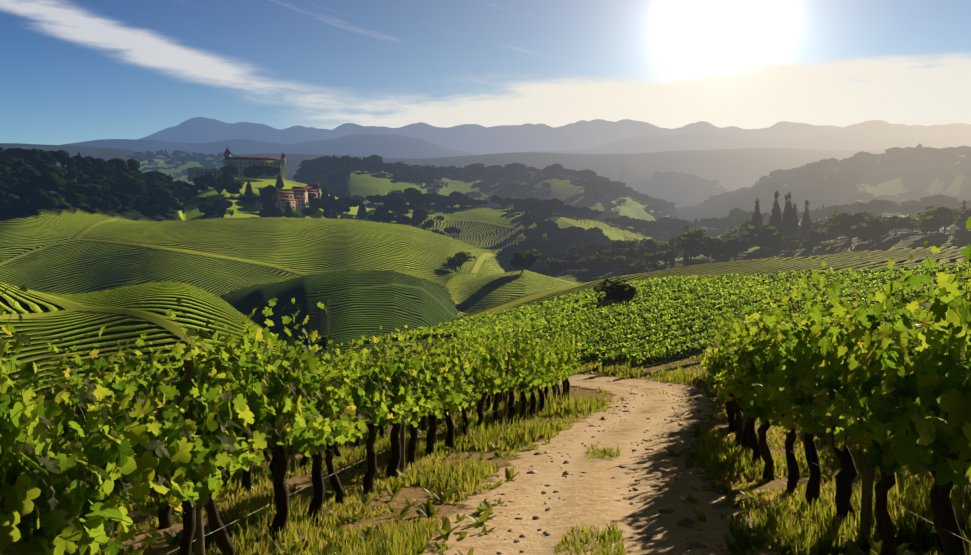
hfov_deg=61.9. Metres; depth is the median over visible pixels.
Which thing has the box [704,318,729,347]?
vine plant
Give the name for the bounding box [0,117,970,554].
terrain
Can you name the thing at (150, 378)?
vine plant
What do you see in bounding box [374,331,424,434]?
vine plant
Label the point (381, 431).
vine plant
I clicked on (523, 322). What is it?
vineyard
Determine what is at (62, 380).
vine plant
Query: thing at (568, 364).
vine plant
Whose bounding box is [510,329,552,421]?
vine plant
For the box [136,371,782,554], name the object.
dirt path
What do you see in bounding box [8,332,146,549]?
vine plant
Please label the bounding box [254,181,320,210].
village
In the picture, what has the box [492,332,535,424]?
vine plant
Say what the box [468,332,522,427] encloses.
vine plant
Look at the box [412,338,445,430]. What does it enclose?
vine plant
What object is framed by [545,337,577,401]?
vine plant
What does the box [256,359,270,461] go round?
vine plant
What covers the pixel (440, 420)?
vine plant
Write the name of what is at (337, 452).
vine plant
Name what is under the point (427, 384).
vine plant
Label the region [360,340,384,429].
vine plant
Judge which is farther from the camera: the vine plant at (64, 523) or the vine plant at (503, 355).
the vine plant at (503, 355)
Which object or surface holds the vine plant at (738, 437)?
on the terrain at (82, 269)
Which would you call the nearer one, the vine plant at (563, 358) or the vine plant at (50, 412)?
the vine plant at (50, 412)
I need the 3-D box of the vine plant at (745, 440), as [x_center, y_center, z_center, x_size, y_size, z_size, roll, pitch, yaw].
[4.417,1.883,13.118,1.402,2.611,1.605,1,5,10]
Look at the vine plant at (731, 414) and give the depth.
16.69 m
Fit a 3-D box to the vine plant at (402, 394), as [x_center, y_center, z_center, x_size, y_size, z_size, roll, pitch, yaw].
[-1.653,2.208,13.864,1.528,2.974,1.612,-4,6,-41]
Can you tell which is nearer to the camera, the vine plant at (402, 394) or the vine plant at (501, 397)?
the vine plant at (402, 394)
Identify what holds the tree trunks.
on the terrain at (82, 269)
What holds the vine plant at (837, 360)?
on the terrain at (82, 269)
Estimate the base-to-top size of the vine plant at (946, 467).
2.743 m
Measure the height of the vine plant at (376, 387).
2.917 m
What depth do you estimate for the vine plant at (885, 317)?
13.82 m
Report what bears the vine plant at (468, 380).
on the terrain at (82, 269)
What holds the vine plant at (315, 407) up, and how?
on the terrain at (82, 269)
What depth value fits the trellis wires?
8.23 m
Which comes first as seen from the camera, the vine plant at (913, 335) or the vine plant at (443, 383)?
the vine plant at (913, 335)
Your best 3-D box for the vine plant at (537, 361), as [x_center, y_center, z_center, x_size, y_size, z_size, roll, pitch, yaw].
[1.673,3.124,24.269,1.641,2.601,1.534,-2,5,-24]
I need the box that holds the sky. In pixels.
[0,0,970,144]
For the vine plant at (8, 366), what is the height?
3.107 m
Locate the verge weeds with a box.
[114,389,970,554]
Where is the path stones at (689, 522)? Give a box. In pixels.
[455,384,724,554]
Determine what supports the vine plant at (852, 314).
on the terrain at (82, 269)
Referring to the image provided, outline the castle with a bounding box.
[187,145,285,182]
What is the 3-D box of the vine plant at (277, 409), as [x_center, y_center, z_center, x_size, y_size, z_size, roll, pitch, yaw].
[-2.387,1.716,9.033,1.496,3.148,1.474,4,6,40]
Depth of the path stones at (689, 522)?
11.11 m
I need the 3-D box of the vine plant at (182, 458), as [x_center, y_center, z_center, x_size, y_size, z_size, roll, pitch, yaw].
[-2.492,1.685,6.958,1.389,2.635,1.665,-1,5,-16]
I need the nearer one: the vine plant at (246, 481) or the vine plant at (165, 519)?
the vine plant at (165, 519)
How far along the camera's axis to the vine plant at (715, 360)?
15.55 m
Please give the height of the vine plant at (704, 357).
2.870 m
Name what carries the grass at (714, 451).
on the terrain at (82, 269)
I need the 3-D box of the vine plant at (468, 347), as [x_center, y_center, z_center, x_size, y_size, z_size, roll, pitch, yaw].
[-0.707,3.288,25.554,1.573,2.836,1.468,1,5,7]
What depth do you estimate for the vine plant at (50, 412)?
4.80 m
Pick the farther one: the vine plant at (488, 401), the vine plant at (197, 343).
the vine plant at (488, 401)
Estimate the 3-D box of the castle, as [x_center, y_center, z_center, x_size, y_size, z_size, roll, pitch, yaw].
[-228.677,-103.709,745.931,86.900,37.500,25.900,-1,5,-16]
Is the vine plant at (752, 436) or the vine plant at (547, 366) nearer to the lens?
the vine plant at (752, 436)
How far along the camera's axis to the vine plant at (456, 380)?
17.31 m
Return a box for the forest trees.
[0,143,970,352]
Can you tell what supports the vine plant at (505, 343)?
on the terrain at (82, 269)
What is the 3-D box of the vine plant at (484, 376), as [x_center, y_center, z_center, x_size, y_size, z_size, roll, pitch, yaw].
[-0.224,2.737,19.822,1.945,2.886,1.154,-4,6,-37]
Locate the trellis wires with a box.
[77,380,970,554]
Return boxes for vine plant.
[0,285,104,525]
[0,326,207,554]
[0,335,53,433]
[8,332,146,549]
[11,334,113,453]
[90,319,274,554]
[98,297,283,554]
[98,339,196,528]
[135,360,170,391]
[136,336,230,501]
[195,291,354,544]
[226,360,279,491]
[239,335,307,478]
[242,334,371,526]
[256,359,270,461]
[281,339,338,470]
[300,335,377,506]
[320,320,419,492]
[321,335,355,459]
[338,345,370,448]
[340,319,447,479]
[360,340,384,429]
[369,342,403,439]
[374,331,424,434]
[384,333,447,468]
[404,328,474,457]
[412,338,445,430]
[424,332,452,363]
[425,328,452,427]
[428,337,489,450]
[437,329,487,435]
[451,336,485,401]
[452,328,487,413]
[454,328,514,430]
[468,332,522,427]
[472,333,500,412]
[474,331,511,407]
[486,333,508,399]
[490,331,510,401]
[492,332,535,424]
[500,335,519,400]
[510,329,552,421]
[520,337,562,417]
[530,338,568,410]
[531,333,565,399]
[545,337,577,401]
[548,328,572,404]
[555,328,583,401]
[555,328,590,399]
[686,316,748,431]
[695,303,749,433]
[698,314,750,409]
[701,309,760,429]
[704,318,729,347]
[706,317,751,357]
[707,311,742,447]
[710,298,800,463]
[713,305,801,479]
[713,317,762,454]
[714,294,802,493]
[739,271,871,508]
[761,256,910,525]
[810,240,970,554]
[811,279,938,554]
[850,299,890,327]
[850,300,920,356]
[857,295,904,348]
[878,216,970,464]
[883,293,939,358]
[907,293,970,355]
[916,270,970,340]
[916,277,970,472]
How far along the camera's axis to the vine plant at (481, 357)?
26.31 m
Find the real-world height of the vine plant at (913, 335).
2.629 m
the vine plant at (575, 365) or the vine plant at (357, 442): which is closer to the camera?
the vine plant at (357, 442)
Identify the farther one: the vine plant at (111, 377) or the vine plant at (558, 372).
the vine plant at (558, 372)
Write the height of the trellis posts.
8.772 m
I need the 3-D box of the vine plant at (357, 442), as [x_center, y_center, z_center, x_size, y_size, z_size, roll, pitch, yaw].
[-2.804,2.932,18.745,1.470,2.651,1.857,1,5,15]
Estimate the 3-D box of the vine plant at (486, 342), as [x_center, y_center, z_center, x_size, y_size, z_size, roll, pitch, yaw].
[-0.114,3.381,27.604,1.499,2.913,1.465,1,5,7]
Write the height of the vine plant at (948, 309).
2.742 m
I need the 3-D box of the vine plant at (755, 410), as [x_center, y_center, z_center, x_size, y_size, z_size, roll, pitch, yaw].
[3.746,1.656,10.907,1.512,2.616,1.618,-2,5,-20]
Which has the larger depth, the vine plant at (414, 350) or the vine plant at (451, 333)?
the vine plant at (451, 333)
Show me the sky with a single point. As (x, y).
(72, 71)
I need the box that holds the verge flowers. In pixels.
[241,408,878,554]
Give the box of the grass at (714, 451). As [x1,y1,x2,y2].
[0,348,970,554]
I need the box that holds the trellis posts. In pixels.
[2,319,901,554]
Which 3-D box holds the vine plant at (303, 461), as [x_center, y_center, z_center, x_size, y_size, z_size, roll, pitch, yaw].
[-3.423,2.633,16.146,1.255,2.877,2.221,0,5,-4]
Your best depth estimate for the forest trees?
621.34 m
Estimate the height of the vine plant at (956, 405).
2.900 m
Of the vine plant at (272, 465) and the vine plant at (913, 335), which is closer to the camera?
the vine plant at (913, 335)
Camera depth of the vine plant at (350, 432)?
11.24 m
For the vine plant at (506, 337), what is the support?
on the terrain at (82, 269)
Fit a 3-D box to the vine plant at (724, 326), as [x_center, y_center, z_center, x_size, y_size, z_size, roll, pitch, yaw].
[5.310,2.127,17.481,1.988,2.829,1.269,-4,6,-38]
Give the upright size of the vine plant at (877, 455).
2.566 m
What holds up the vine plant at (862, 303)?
on the terrain at (82, 269)
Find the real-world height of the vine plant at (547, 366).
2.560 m
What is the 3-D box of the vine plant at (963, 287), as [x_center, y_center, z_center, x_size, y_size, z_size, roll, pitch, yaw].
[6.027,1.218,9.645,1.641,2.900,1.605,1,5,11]
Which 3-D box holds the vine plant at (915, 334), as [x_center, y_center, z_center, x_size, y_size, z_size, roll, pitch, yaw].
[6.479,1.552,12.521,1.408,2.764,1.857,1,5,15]
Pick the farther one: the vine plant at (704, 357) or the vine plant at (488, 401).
the vine plant at (488, 401)
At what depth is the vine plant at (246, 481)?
13.68 m
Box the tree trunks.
[455,209,968,303]
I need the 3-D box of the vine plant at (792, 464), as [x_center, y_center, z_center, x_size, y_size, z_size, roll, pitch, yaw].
[3.620,1.569,10.159,1.295,2.649,1.783,1,5,9]
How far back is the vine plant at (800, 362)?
8.96 m
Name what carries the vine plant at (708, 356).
on the terrain at (82, 269)
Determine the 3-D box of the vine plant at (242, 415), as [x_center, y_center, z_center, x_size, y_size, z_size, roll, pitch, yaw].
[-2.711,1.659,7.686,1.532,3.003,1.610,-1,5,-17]

